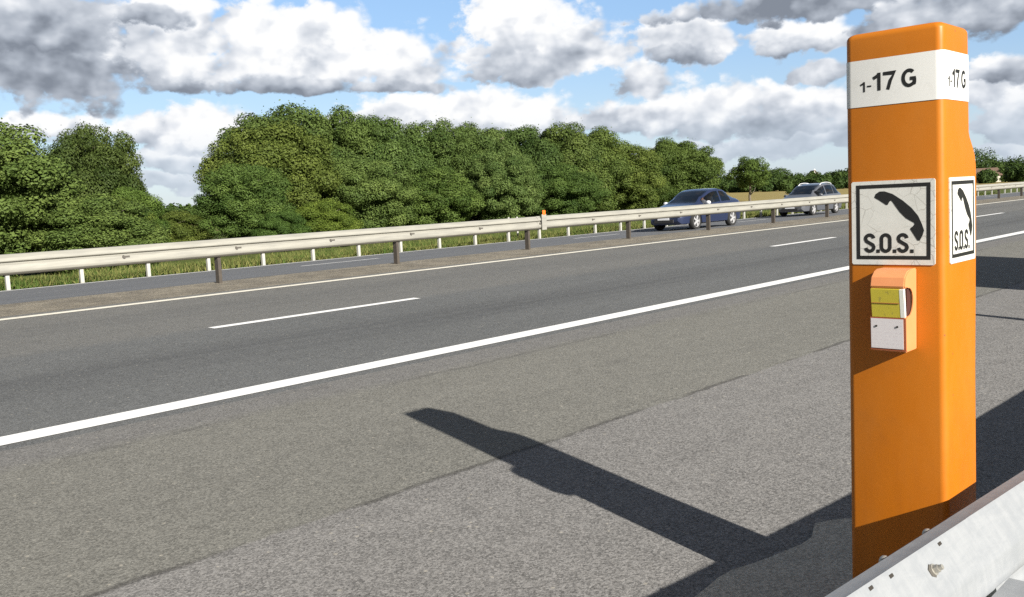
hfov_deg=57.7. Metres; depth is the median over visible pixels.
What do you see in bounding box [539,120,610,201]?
broadleaf tree
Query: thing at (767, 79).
sky
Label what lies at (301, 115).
broadleaf tree
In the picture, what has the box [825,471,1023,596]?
guardrail
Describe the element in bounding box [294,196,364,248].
bush
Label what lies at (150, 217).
bush
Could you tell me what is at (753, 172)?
young tree
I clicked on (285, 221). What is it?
bush
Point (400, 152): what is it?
broadleaf tree
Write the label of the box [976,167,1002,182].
house
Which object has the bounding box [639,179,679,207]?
bush
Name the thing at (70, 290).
opposite carriageway
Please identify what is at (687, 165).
broadleaf tree
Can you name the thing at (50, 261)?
median guardrail
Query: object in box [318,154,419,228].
broadleaf tree
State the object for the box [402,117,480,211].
broadleaf tree
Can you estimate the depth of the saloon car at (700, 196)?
40.44 m
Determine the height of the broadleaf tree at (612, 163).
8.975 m
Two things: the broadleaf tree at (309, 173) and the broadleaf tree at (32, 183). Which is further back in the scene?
the broadleaf tree at (309, 173)
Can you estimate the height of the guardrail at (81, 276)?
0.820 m
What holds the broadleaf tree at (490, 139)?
on the ground at (755, 196)
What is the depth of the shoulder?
4.75 m
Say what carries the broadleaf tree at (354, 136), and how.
on the ground at (755, 196)
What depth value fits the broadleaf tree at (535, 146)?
75.25 m
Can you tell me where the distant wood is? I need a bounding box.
[155,147,1023,217]
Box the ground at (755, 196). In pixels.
[0,182,1023,280]
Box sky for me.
[0,0,1023,207]
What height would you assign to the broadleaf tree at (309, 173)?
7.928 m
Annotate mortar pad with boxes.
[695,518,851,596]
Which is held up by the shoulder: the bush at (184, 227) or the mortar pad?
the mortar pad
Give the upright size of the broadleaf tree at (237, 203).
5.096 m
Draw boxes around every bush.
[16,192,172,273]
[109,195,162,244]
[111,181,171,242]
[155,210,215,243]
[250,208,313,252]
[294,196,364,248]
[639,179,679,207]
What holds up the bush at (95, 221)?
on the ground at (755, 196)
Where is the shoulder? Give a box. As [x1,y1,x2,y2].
[0,235,1023,596]
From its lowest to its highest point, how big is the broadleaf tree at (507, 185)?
6.120 m
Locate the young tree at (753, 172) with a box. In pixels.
[724,156,771,200]
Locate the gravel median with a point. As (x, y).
(13, 309)
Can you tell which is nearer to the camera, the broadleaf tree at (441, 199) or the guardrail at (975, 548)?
the guardrail at (975, 548)
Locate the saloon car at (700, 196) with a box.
[650,188,739,229]
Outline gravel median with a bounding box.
[0,195,1023,316]
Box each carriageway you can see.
[0,192,1023,304]
[0,199,1023,450]
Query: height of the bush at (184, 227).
2.713 m
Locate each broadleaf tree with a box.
[0,118,89,278]
[39,119,147,198]
[190,161,296,238]
[192,117,343,237]
[198,99,351,200]
[302,99,397,169]
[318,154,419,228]
[337,110,437,175]
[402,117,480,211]
[402,163,485,225]
[449,117,527,221]
[466,148,544,220]
[499,124,563,216]
[526,163,610,216]
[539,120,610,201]
[578,125,636,212]
[601,143,671,211]
[635,136,725,191]
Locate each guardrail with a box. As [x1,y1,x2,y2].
[0,182,1023,282]
[4,187,1023,289]
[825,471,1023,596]
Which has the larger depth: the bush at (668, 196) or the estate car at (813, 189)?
the bush at (668, 196)
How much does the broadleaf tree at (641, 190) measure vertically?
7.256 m
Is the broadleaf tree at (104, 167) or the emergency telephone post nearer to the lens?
the emergency telephone post
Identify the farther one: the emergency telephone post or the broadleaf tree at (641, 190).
the broadleaf tree at (641, 190)
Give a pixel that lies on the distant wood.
(1011, 171)
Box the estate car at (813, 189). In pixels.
[778,182,841,215]
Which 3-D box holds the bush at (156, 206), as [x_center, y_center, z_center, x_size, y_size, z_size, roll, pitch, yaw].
[-18.703,-3.703,45.591,3.535,4.116,3.945,1,7,31]
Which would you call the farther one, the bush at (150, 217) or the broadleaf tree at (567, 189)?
the broadleaf tree at (567, 189)
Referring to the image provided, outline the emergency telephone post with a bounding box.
[846,22,975,578]

